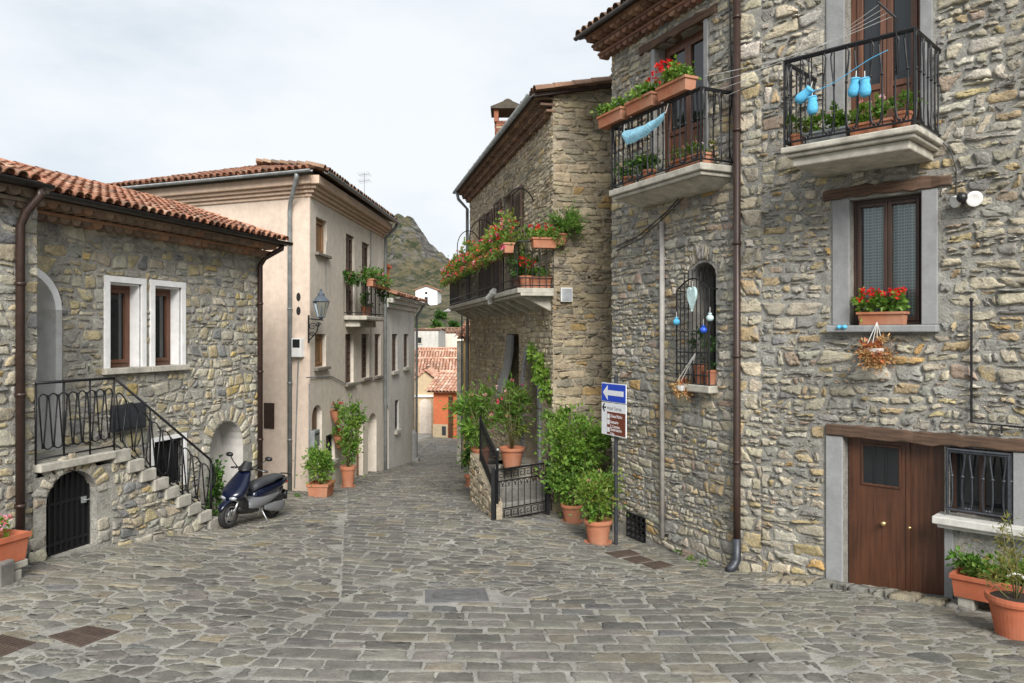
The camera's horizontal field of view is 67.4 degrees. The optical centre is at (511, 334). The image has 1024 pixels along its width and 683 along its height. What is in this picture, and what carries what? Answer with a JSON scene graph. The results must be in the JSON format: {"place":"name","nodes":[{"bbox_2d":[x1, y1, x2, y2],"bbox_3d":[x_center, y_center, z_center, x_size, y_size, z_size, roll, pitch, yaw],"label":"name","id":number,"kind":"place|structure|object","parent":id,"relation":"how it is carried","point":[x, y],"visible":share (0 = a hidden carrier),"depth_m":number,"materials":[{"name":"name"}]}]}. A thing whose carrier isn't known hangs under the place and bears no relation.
{"place":"outdoors","nodes":[
{"label":"outdoors","id":0,"kind":"place"},
{"bbox_2d":[37,214,465,453],"bbox_3d":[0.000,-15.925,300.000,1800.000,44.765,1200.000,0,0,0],"label":"terrain","id":1,"kind":"structure","parent":0,"point":[416,259],"depth_m":187.31,"materials":[{"name":"green plant"}]},
{"bbox_2d":[28,377,220,562],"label":"stone staircase","id":2,"kind":"structure","parent":1,"relation":"on","point":[108,496],"depth_m":10.24,"materials":[{"name":"grey stone"}]},
{"bbox_2d":[46,471,90,556],"bbox_3d":[-5.662,2.242,9.760,0.128,1.020,0.759,0,0,16],"label":"arched door","id":3,"kind":"structure","parent":2,"relation":"in","point":[67,503],"depth_m":9.81,"materials":[{"name":"black metal"}]},
{"bbox_2d":[0,158,292,561],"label":"stone house","id":4,"kind":"structure","parent":1,"relation":"on","point":[154,302],"depth_m":11.67,"materials":[{"name":"grey stone"}]},
{"bbox_2d":[37,268,61,450],"bbox_3d":[-6.538,0.310,9.859,0.490,2.504,1.350,0,0,16],"label":"door","id":5,"kind":"structure","parent":4,"relation":"in","point":[49,313],"depth_m":10.38,"materials":[{"name":"white paint"}]},
{"bbox_2d":[102,275,150,374],"bbox_3d":[-5.911,-0.147,11.590,0.350,1.451,0.891,0,0,16],"label":"window","id":6,"kind":"structure","parent":4,"relation":"in","point":[121,298],"depth_m":11.76,"materials":[{"name":"white wood"}]},
{"bbox_2d":[151,433,186,484],"bbox_3d":[-5.615,2.063,12.467,0.150,0.862,0.806,0,0,16],"label":"basement window","id":7,"kind":"structure","parent":4,"relation":"in","point":[161,466],"depth_m":12.56,"materials":[{"name":"black metal"}]},
{"bbox_2d":[149,279,189,371],"bbox_3d":[-5.661,-0.147,12.454,0.350,1.451,0.875,0,0,16],"label":"window","id":8,"kind":"structure","parent":4,"relation":"in","point":[164,304],"depth_m":12.63,"materials":[{"name":"white wood"}]},
{"bbox_2d":[204,455,227,515],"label":"creeper plant","id":9,"kind":"object","parent":4,"relation":"attached to","point":[216,491],"visible":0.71,"depth_m":13.35,"materials":[{"name":"green plant"}]},
{"bbox_2d":[106,158,400,490],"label":"beige house","id":10,"kind":"structure","parent":1,"relation":"on","point":[330,223],"depth_m":18.32,"materials":[{"name":"paint"}]},
{"bbox_2d":[264,403,273,428],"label":"wall panel","id":11,"kind":"structure","parent":10,"relation":"attached to","point":[268,415],"depth_m":17.89,"materials":[{"name":"brown paint"}]},
{"bbox_2d":[291,338,304,487],"bbox_3d":[-4.887,1.784,17.515,0.289,3.432,0.146,0,0,22],"label":"meter box","id":12,"kind":"object","parent":10,"relation":"attached to","point":[298,347],"visible":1,"depth_m":17.48,"materials":[{"name":"white metal"}]},
{"bbox_2d":[310,429,319,447],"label":"letter box","id":13,"kind":"object","parent":10,"relation":"attached to","point":[315,433],"visible":0.82,"depth_m":17.43,"materials":[{"name":"grey paint"}]},
{"bbox_2d":[308,289,329,342],"bbox_3d":[-4.362,-0.432,17.333,0.496,1.229,0.390,0,0,0],"label":"wall lantern","id":14,"kind":"object","parent":10,"relation":"attached to","point":[320,297],"depth_m":17.32,"materials":[{"name":"black metal"}]},
{"bbox_2d":[314,334,330,370],"bbox_3d":[-4.581,0.404,18.286,0.250,0.855,1.059,0,0,3],"label":"window","id":15,"kind":"structure","parent":10,"relation":"in","point":[318,337],"depth_m":18.41,"materials":[{"name":"brown wood"}]},
{"bbox_2d":[315,219,331,258],"bbox_3d":[-4.577,-2.319,18.364,0.250,0.906,1.066,0,0,3],"label":"window","id":16,"kind":"structure","parent":10,"relation":"in","point":[319,224],"depth_m":18.48,"materials":[{"name":"brown wood"}]},
{"bbox_2d":[346,235,351,314],"bbox_3d":[-4.498,-1.635,20.943,0.078,2.180,0.871,0,0,3],"label":"balcony door","id":17,"kind":"structure","parent":10,"relation":"in","point":[348,238],"depth_m":21.12,"materials":[{"name":"brown wood"}]},
{"bbox_2d":[344,334,357,386],"bbox_3d":[-4.437,0.673,20.857,0.250,1.400,1.023,0,0,3],"label":"window","id":18,"kind":"structure","parent":10,"relation":"in","point":[347,336],"depth_m":21.02,"materials":[{"name":"brown wood"}]},
{"bbox_2d":[361,334,372,380],"bbox_3d":[-4.340,0.652,22.594,0.250,1.364,1.094,0,0,3],"label":"window","id":19,"kind":"structure","parent":10,"relation":"in","point":[363,336],"depth_m":22.79,"materials":[{"name":"brown wood"}]},
{"bbox_2d":[342,264,397,305],"bbox_3d":[-3.986,-1.378,21.419,1.348,1.070,2.961,0,0,0],"label":"balcony planter","id":20,"kind":"object","parent":10,"relation":"on","point":[371,279],"visible":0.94,"depth_m":20.49,"materials":[{"name":"ceramic"}]},
{"bbox_2d":[374,334,383,378],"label":"window","id":21,"kind":"structure","parent":10,"relation":"in","point":[376,335],"depth_m":24.45,"materials":[{"name":"brown wood"}]},
{"bbox_2d":[383,264,428,468],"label":"grey house","id":22,"kind":"structure","parent":1,"relation":"on","point":[402,379],"depth_m":27.77,"materials":[{"name":"paint"}]},
{"bbox_2d":[412,430,419,461],"bbox_3d":[-3.893,4.409,30.044,0.520,1.440,0.520,0,0,0],"label":"drainpipe","id":23,"kind":"object","parent":22,"relation":"attached to","point":[415,458],"visible":0.46,"depth_m":29.88,"materials":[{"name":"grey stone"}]},
{"bbox_2d":[414,285,441,304],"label":"hillside chapel","id":24,"kind":"structure","parent":1,"relation":"on","point":[431,295],"depth_m":122.00,"materials":[{"name":"paint"}]},
{"bbox_2d":[418,366,438,433],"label":"gabled house","id":25,"kind":"structure","parent":1,"relation":"on","point":[425,408],"depth_m":45.02,"materials":[{"name":"beige paint"}]},
{"bbox_2d":[419,399,430,433],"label":"door","id":26,"kind":"structure","parent":25,"relation":"in","point":[425,404],"depth_m":45.01,"materials":[{"name":"paint"}]},
{"bbox_2d":[415,328,445,346],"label":"house","id":27,"kind":"structure","parent":1,"relation":"on","point":[431,337],"depth_m":73.93,"materials":[{"name":"paint"}]},
{"bbox_2d":[418,357,456,375],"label":"tile roofed house","id":28,"kind":"structure","parent":1,"relation":"on","point":[437,364],"depth_m":53.99,"materials":[{"name":"orange tile"}]},
{"bbox_2d":[418,350,456,356],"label":"tile roofed house","id":29,"kind":"structure","parent":1,"relation":"on","point":[437,353],"depth_m":60.06,"materials":[{"name":"tile"}]},
{"bbox_2d":[425,370,456,437],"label":"orange house","id":30,"kind":"structure","parent":1,"relation":"on","point":[442,386],"depth_m":41.39,"materials":[{"name":"paint"}]},
{"bbox_2d":[448,397,452,437],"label":"door","id":31,"kind":"structure","parent":30,"relation":"in","point":[450,427],"depth_m":41.21,"materials":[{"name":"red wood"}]},
{"bbox_2d":[436,327,460,346],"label":"house","id":32,"kind":"structure","parent":1,"relation":"on","point":[450,339],"depth_m":80.18,"materials":[{"name":"paint"}]},
{"bbox_2d":[443,308,462,468],"bbox_3d":[-2.091,1.904,26.460,0.636,5.667,0.475,0,0,30],"label":"street lamp","id":33,"kind":"object","parent":1,"relation":"on","point":[447,310],"visible":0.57,"depth_m":26.48,"materials":[{"name":"grey metal"}]},
{"bbox_2d":[454,319,469,464],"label":"yellow house","id":34,"kind":"structure","parent":1,"relation":"on","point":[458,333],"depth_m":28.97,"materials":[{"name":"paint"}]},
{"bbox_2d":[469,452,550,519],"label":"landing steps","id":35,"kind":"structure","parent":1,"relation":"on","point":[480,490],"depth_m":15.33,"materials":[{"name":"stone"}]},
{"bbox_2d":[438,384,499,463],"bbox_3d":[-0.916,1.944,16.700,1.384,1.741,1.292,0,0,-37],"label":"oleander shrub","id":36,"kind":"object","parent":35,"relation":"on","point":[466,430],"visible":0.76,"depth_m":16.66,"materials":[{"name":"green plant"}]},
{"bbox_2d":[479,415,498,503],"bbox_3d":[-0.462,2.391,15.076,0.059,1.446,1.904,0,0,-13],"label":"iron fence","id":37,"kind":"object","parent":35,"relation":"on","point":[493,453],"visible":0.87,"depth_m":15.01,"materials":[{"name":"metal"}]},
{"bbox_2d":[452,370,537,467],"bbox_3d":[-0.227,1.767,16.578,2.071,2.095,1.170,0,0,13],"label":"oleander shrub","id":38,"kind":"object","parent":35,"relation":"on","point":[511,407],"visible":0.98,"depth_m":16.42,"materials":[{"name":"green plant"}]},
{"bbox_2d":[491,461,554,519],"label":"garden gate","id":39,"kind":"structure","parent":35,"relation":"on","point":[493,496],"depth_m":14.53,"materials":[{"name":"black metal"}]},
{"bbox_2d":[449,75,611,514],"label":"stone house","id":40,"kind":"structure","parent":1,"relation":"on","point":[548,148],"depth_m":15.54,"materials":[{"name":"brown stone"}]},
{"bbox_2d":[444,247,465,284],"bbox_3d":[-1.665,-2.042,22.779,0.683,1.143,1.604,0,0,-13],"label":"flower box","id":41,"kind":"object","parent":40,"relation":"attached to","point":[451,274],"visible":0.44,"depth_m":22.48,"materials":[{"name":"ceramic"}]},
{"bbox_2d":[451,254,465,283],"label":"flower box","id":42,"kind":"object","parent":40,"relation":"attached to","point":[456,272],"visible":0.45,"depth_m":21.32,"materials":[{"name":"ceramic"}]},
{"bbox_2d":[455,237,478,277],"bbox_3d":[-1.106,-2.087,20.058,0.700,1.140,1.494,0,0,-10],"label":"flower box","id":43,"kind":"object","parent":40,"relation":"attached to","point":[463,271],"visible":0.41,"depth_m":19.99,"materials":[{"name":"ceramic"}]},
{"bbox_2d":[465,239,486,274],"bbox_3d":[-0.816,-1.891,18.700,0.582,0.785,1.614,0,0,-9],"label":"flower box","id":44,"kind":"object","parent":40,"relation":"attached to","point":[471,255],"visible":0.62,"depth_m":18.51,"materials":[{"name":"ceramic"}]},
{"bbox_2d":[473,221,502,271],"bbox_3d":[-0.510,-1.996,17.352,0.720,1.136,1.508,0,0,-9],"label":"flower box","id":45,"kind":"object","parent":40,"relation":"attached to","point":[485,247],"visible":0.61,"depth_m":17.18,"materials":[{"name":"ceramic"}]},
{"bbox_2d":[484,207,520,261],"bbox_3d":[-0.208,-2.067,16.009,0.652,1.167,1.672,0,0,-12],"label":"flower box","id":46,"kind":"object","parent":40,"relation":"attached to","point":[504,247],"visible":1,"depth_m":15.61,"materials":[{"name":"ceramic"}]},
{"bbox_2d":[507,224,531,287],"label":"potted plant","id":47,"kind":"object","parent":40,"relation":"on","point":[524,229],"visible":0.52,"depth_m":15.61,"materials":[{"name":"green plant"}]},
{"bbox_2d":[508,251,540,287],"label":"potted geranium","id":48,"kind":"object","parent":40,"relation":"on","point":[521,270],"visible":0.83,"depth_m":15.35,"materials":[{"name":"plant"}]},
{"bbox_2d":[520,344,541,468],"bbox_3d":[0.602,1.507,17.075,0.460,2.610,1.778,0,0,-12],"label":"door","id":49,"kind":"structure","parent":40,"relation":"in","point":[522,379],"depth_m":16.28,"materials":[{"name":"brown wood"}]},
{"bbox_2d":[524,267,551,287],"bbox_3d":[0.561,-1.185,15.433,0.688,0.489,0.439,0,0,0],"label":"planter","id":50,"kind":"object","parent":40,"relation":"on","point":[536,281],"visible":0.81,"depth_m":15.35,"materials":[{"name":"ceramic"}]},
{"bbox_2d":[526,340,552,458],"bbox_3d":[0.553,1.657,15.996,0.526,3.116,1.674,0,0,-8],"label":"climbing vine","id":51,"kind":"object","parent":40,"relation":"attached to","point":[540,374],"visible":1,"depth_m":15.62,"materials":[{"name":"green plant"}]},
{"bbox_2d":[525,223,559,248],"bbox_3d":[0.605,-1.966,15.162,0.716,0.512,0.472,0,0,0],"label":"flower box","id":52,"kind":"object","parent":40,"relation":"attached to","point":[538,241],"visible":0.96,"depth_m":15.07,"materials":[{"name":"ceramic"}]},
{"bbox_2d":[538,404,571,449],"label":"wall plant","id":53,"kind":"object","parent":40,"relation":"attached to","point":[567,409],"depth_m":15.11,"materials":[{"name":"green plant"}]},
{"bbox_2d":[536,198,591,252],"bbox_3d":[1.046,-2.149,15.215,1.126,1.111,0.961,0,0,14],"label":"potted fern","id":54,"kind":"object","parent":40,"relation":"on","point":[572,218],"visible":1,"depth_m":15.10,"materials":[{"name":"green plant"}]},
{"bbox_2d":[560,288,572,301],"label":"junction box","id":55,"kind":"object","parent":40,"relation":"attached to","point":[566,294],"visible":1,"depth_m":15.23,"materials":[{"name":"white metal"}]},
{"bbox_2d":[573,0,1023,605],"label":"stone house","id":56,"kind":"structure","parent":1,"relation":"on","point":[795,442],"depth_m":10.07,"materials":[{"name":"grey stone"}]},
{"bbox_2d":[590,95,629,129],"bbox_3d":[1.703,-3.732,12.856,0.447,0.453,0.902,0,0,-33],"label":"rail planter","id":57,"kind":"object","parent":56,"relation":"on","point":[613,114],"visible":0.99,"depth_m":12.72,"materials":[{"name":"ceramic"}]},
{"bbox_2d":[610,158,659,185],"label":"potted plant","id":58,"kind":"object","parent":56,"relation":"on","point":[625,172],"visible":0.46,"depth_m":12.71,"materials":[{"name":"green plant"}]},
{"bbox_2d":[624,77,660,116],"bbox_3d":[2.039,-3.729,12.006,0.406,0.448,0.900,0,0,-15],"label":"rail planter","id":59,"kind":"object","parent":56,"relation":"on","point":[645,98],"visible":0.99,"depth_m":11.89,"materials":[{"name":"ceramic"}]},
{"bbox_2d":[622,105,667,144],"bbox_3d":[2.040,-3.243,11.909,0.083,0.386,1.177,0,0,-25],"label":"blue cloth","id":60,"kind":"object","parent":56,"relation":"hanging from","point":[634,135],"visible":1,"depth_m":11.95,"materials":[{"name":"blue fabric"}]},
{"bbox_2d":[627,148,666,179],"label":"potted plant","id":61,"kind":"object","parent":56,"relation":"on","point":[639,160],"visible":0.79,"depth_m":12.18,"materials":[{"name":"green plant"}]},
{"bbox_2d":[651,54,701,101],"bbox_3d":[2.421,-3.805,11.255,0.475,0.601,0.773,0,0,-33],"label":"rail planter","id":62,"kind":"object","parent":56,"relation":"on","point":[680,78],"visible":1,"depth_m":11.19,"materials":[{"name":"ceramic"}]},
{"bbox_2d":[639,3,716,172],"bbox_3d":[2.705,-3.682,12.265,0.326,2.483,1.948,0,0,-25],"label":"balcony door","id":63,"kind":"structure","parent":56,"relation":"in","point":[695,47],"depth_m":12.21,"materials":[{"name":"brown wood"}]},
{"bbox_2d":[667,353,695,401],"bbox_3d":[2.634,0.645,11.808,0.515,0.787,0.350,0,0,31],"label":"dried bunch","id":64,"kind":"object","parent":56,"relation":"hanging from","point":[680,387],"visible":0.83,"depth_m":11.76,"materials":[{"name":"brown plant"}]},
{"bbox_2d":[665,135,716,171],"bbox_3d":[2.575,-2.640,11.223,0.379,0.430,0.951,0,0,-26],"label":"floor planter","id":65,"kind":"object","parent":56,"relation":"on","point":[709,154],"visible":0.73,"depth_m":11.12,"materials":[{"name":"ceramic"}]},
{"bbox_2d":[687,281,696,310],"bbox_3d":[2.705,-0.583,11.543,0.040,0.456,0.200,0,0,-25],"label":"heart ornament","id":66,"kind":"object","parent":56,"relation":"hanging from","point":[691,295],"visible":1,"depth_m":11.52,"materials":[{"name":"white glass"}]},
{"bbox_2d":[676,266,718,393],"bbox_3d":[3.019,-0.121,11.743,0.680,1.965,0.801,0,0,-25],"label":"barred window","id":67,"kind":"structure","parent":56,"relation":"in","point":[691,387],"depth_m":11.58,"materials":[{"name":"black metal"}]},
{"bbox_2d":[778,113,808,145],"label":"potted plant","id":68,"kind":"object","parent":56,"relation":"on","point":[795,136],"visible":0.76,"depth_m":9.48,"materials":[{"name":"green plant"}]},
{"bbox_2d":[706,1,898,95],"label":"clothes line","id":69,"kind":"object","parent":56,"relation":"attached to","point":[896,29],"visible":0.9,"depth_m":8.92,"materials":[{"name":"white metal"}]},
{"bbox_2d":[801,101,851,143],"bbox_3d":[3.837,-2.572,9.274,0.331,0.514,0.632,0,0,-43],"label":"floor planter","id":70,"kind":"object","parent":56,"relation":"on","point":[839,121],"visible":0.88,"depth_m":9.22,"materials":[{"name":"grey ceramic"}]},
{"bbox_2d":[814,50,887,90],"bbox_3d":[3.853,-3.052,8.931,0.983,0.279,0.009,0,0,44],"label":"washing string","id":71,"kind":"object","parent":56,"relation":"attached to","point":[852,70],"visible":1,"depth_m":8.86,"materials":[{"name":"blue fabric"}]},
{"bbox_2d":[794,82,813,103],"bbox_3d":[3.509,-2.898,9.219,0.224,0.242,0.122,0,0,41],"label":"knitted bootie","id":72,"kind":"object","parent":71,"relation":"hanging from","point":[802,96],"visible":1,"depth_m":9.18,"materials":[{"name":"blue fabric"}]},
{"bbox_2d":[807,93,817,114],"bbox_3d":[3.579,-2.773,9.149,0.124,0.301,0.135,0,0,0],"label":"knitted bootie","id":73,"kind":"object","parent":71,"relation":"hanging from","point":[812,107],"visible":1,"depth_m":9.11,"materials":[{"name":"blue fabric"}]},
{"bbox_2d":[848,71,859,97],"bbox_3d":[3.930,-2.877,8.808,0.144,0.301,0.130,0,0,0],"label":"knitted bootie","id":74,"kind":"object","parent":71,"relation":"hanging from","point":[853,89],"visible":1,"depth_m":8.77,"materials":[{"name":"blue fabric"}]},
{"bbox_2d":[859,71,870,96],"bbox_3d":[4.012,-2.852,8.729,0.124,0.301,0.135,0,0,0],"label":"knitted bootie","id":75,"kind":"object","parent":71,"relation":"hanging from","point":[865,89],"visible":1,"depth_m":8.69,"materials":[{"name":"blue fabric"}]},
{"bbox_2d":[847,92,896,135],"bbox_3d":[4.158,-2.563,8.927,0.589,0.497,0.348,0,0,40],"label":"floor planter","id":76,"kind":"object","parent":56,"relation":"on","point":[863,121],"visible":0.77,"depth_m":8.88,"materials":[{"name":"ceramic"}]},
{"bbox_2d":[846,322,901,375],"bbox_3d":[4.465,0.198,9.420,0.617,0.720,0.626,0,0,43],"label":"dried bunch","id":77,"kind":"object","parent":56,"relation":"hanging from","point":[871,351],"visible":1,"depth_m":9.44,"materials":[{"name":"brown plant"}]},
{"bbox_2d":[826,0,932,133],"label":"balcony door","id":78,"kind":"structure","parent":56,"relation":"in","point":[909,13],"depth_m":9.81,"materials":[{"name":"brown wood"}]},
{"bbox_2d":[849,286,910,324],"bbox_3d":[4.589,-0.376,9.559,0.715,0.497,0.348,0,0,43],"label":"window box","id":79,"kind":"object","parent":56,"relation":"on","point":[895,314],"visible":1,"depth_m":9.49,"materials":[{"name":"ceramic"}]},
{"bbox_2d":[823,175,951,331],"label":"window","id":80,"kind":"structure","parent":56,"relation":"in","point":[896,238],"depth_m":9.63,"materials":[{"name":"white stone"}]},
{"bbox_2d":[889,89,927,127],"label":"potted plant","id":81,"kind":"object","parent":56,"relation":"on","point":[901,114],"visible":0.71,"depth_m":8.64,"materials":[{"name":"green plant"}]},
{"bbox_2d":[825,424,1023,599],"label":"garage door","id":82,"kind":"structure","parent":56,"relation":"in","point":[896,488],"depth_m":9.59,"materials":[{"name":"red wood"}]},
{"bbox_2d":[949,191,982,207],"bbox_3d":[5.243,-1.557,8.867,0.266,0.177,0.251,0,0,0],"label":"wall lamp","id":83,"kind":"object","parent":56,"relation":"attached to","point":[973,199],"visible":1,"depth_m":8.79,"materials":[{"name":"white glass"}]},
{"bbox_2d":[932,446,1023,598],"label":"low window","id":84,"kind":"structure","parent":56,"relation":"in","point":[981,479],"depth_m":8.89,"materials":[{"name":"black metal"}]},
{"bbox_2d":[969,298,1023,433],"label":"iron rod","id":85,"kind":"object","parent":56,"relation":"attached to","point":[971,300],"visible":1,"depth_m":8.83,"materials":[{"name":"metal"}]},
{"bbox_2d":[0,0,619,259],"label":"sky","id":86,"kind":"structure","parent":0,"point":[402,93],"materials":[{"name":"white"}]},
{"bbox_2d":[0,433,1023,682],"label":"street","id":87,"kind":"structure","parent":0,"point":[230,673],"depth_m":7.89,"materials":[{"name":"grey stone"}]},
{"bbox_2d":[0,559,13,588],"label":"concrete block","id":88,"kind":"structure","parent":87,"relation":"on","point":[7,572],"depth_m":8.27,"materials":[{"name":"grey concrete"}]},
{"bbox_2d":[0,634,35,656],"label":"drain cover","id":89,"kind":"object","parent":87,"relation":"on","point":[10,644],"visible":1,"depth_m":6.72,"materials":[{"name":"metal"}]},
{"bbox_2d":[14,558,27,580],"bbox_3d":[-5.774,2.623,8.167,0.400,0.234,1.090,0,0,16],"label":"stone stack","id":90,"kind":"object","parent":87,"relation":"on","point":[17,566],"visible":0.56,"depth_m":8.52,"materials":[{"name":"grey stone"}]},
{"bbox_2d":[0,513,31,561],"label":"flower trough","id":91,"kind":"object","parent":90,"relation":"on","point":[13,543],"visible":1,"depth_m":8.49,"materials":[{"name":"ceramic"}]},
{"bbox_2d":[48,625,119,646],"bbox_3d":[-3.901,2.757,7.054,0.447,0.069,0.446,0,0,26],"label":"drain cover","id":92,"kind":"object","parent":87,"relation":"on","point":[83,636],"visible":0.99,"depth_m":7.02,"materials":[{"name":"metal"}]},
{"bbox_2d":[218,452,290,528],"bbox_3d":[-4.377,2.612,13.137,0.883,1.174,1.904,4,-4,15],"label":"scooter","id":93,"kind":"object","parent":87,"relation":"on","point":[268,492],"visible":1,"depth_m":12.80,"materials":[{"name":"metal"}]},
{"bbox_2d":[292,438,335,497],"bbox_3d":[-4.232,2.895,16.800,1.027,1.254,0.783,0,0,33],"label":"potted shrub","id":94,"kind":"object","parent":87,"relation":"on","point":[322,485],"visible":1,"depth_m":16.74,"materials":[{"name":"green plant"}]},
{"bbox_2d":[333,393,369,487],"bbox_3d":[-3.935,2.446,18.886,0.964,2.570,0.976,0,0,0],"label":"potted shrub","id":95,"kind":"object","parent":87,"relation":"on","point":[349,444],"visible":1,"depth_m":18.81,"materials":[{"name":"green plant"}]},
{"bbox_2d":[425,587,489,603],"bbox_3d":[-0.652,3.058,9.013,0.805,0.110,0.636,0,0,-13],"label":"manhole cover","id":96,"kind":"object","parent":87,"relation":"on","point":[455,595],"visible":1,"depth_m":8.98,"materials":[{"name":"metal"}]},
{"bbox_2d":[456,434,476,486],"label":"potted shrub","id":97,"kind":"object","parent":87,"relation":"on","point":[466,458],"visible":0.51,"depth_m":19.95,"materials":[{"name":"green plant"}]},
{"bbox_2d":[524,399,611,523],"bbox_3d":[1.250,2.383,14.572,2.083,2.280,1.347,0,0,0],"label":"potted shrub","id":98,"kind":"object","parent":87,"relation":"on","point":[572,457],"visible":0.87,"depth_m":14.46,"materials":[{"name":"green plant"}]},
{"bbox_2d":[563,461,629,545],"bbox_3d":[1.417,2.792,12.864,1.049,1.368,1.069,0,0,18],"label":"potted shrub","id":99,"kind":"object","parent":87,"relation":"on","point":[597,491],"visible":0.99,"depth_m":12.74,"materials":[{"name":"green plant"}]},
{"bbox_2d":[602,375,626,544],"bbox_3d":[1.721,2.124,12.768,0.092,2.920,0.720,0,0,-27],"label":"sign post","id":100,"kind":"object","parent":87,"relation":"on","point":[614,418],"visible":1,"depth_m":12.74,"materials":[{"name":"grey metal"}]},
{"bbox_2d":[605,549,640,557],"bbox_3d":[1.748,3.425,12.021,0.672,0.101,0.367,0,0,-38],"label":"drain cover","id":101,"kind":"object","parent":87,"relation":"on","point":[623,553],"visible":1,"depth_m":11.98,"materials":[{"name":"metal"}]},
{"bbox_2d":[642,560,673,569],"bbox_3d":[2.125,3.362,11.211,0.608,0.102,0.385,0,0,-41],"label":"drain cover","id":102,"kind":"object","parent":87,"relation":"on","point":[656,565],"visible":1,"depth_m":11.18,"materials":[{"name":"metal"}]},
{"bbox_2d":[745,572,969,610],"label":"kerb","id":103,"kind":"structure","parent":87,"relation":"on","point":[906,596],"depth_m":9.41,"materials":[{"name":"stone"}]},
{"bbox_2d":[944,545,1023,610],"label":"flower trough","id":104,"kind":"object","parent":87,"relation":"on","point":[969,587],"visible":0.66,"depth_m":8.56,"materials":[{"name":"ceramic"}]},
{"bbox_2d":[968,510,1023,640],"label":"potted plant","id":105,"kind":"object","parent":87,"relation":"on","point":[1006,604],"visible":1,"depth_m":7.57,"materials":[{"name":"green plant"}]},
{"bbox_2d":[689,325,707,383],"bbox_3d":[2.842,0.217,11.693,0.317,1.042,0.285,0,0,13],"label":"window pot","id":106,"kind":"object","parent":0,"point":[698,366],"depth_m":11.62,"materials":[{"name":"ceramic"}]},
{"bbox_2d":[699,333,718,384],"bbox_3d":[2.974,0.346,11.424,0.392,0.783,0.272,0,0,18],"label":"window pot","id":107,"kind":"object","parent":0,"point":[713,377],"depth_m":11.38,"materials":[{"name":"ceramic"}]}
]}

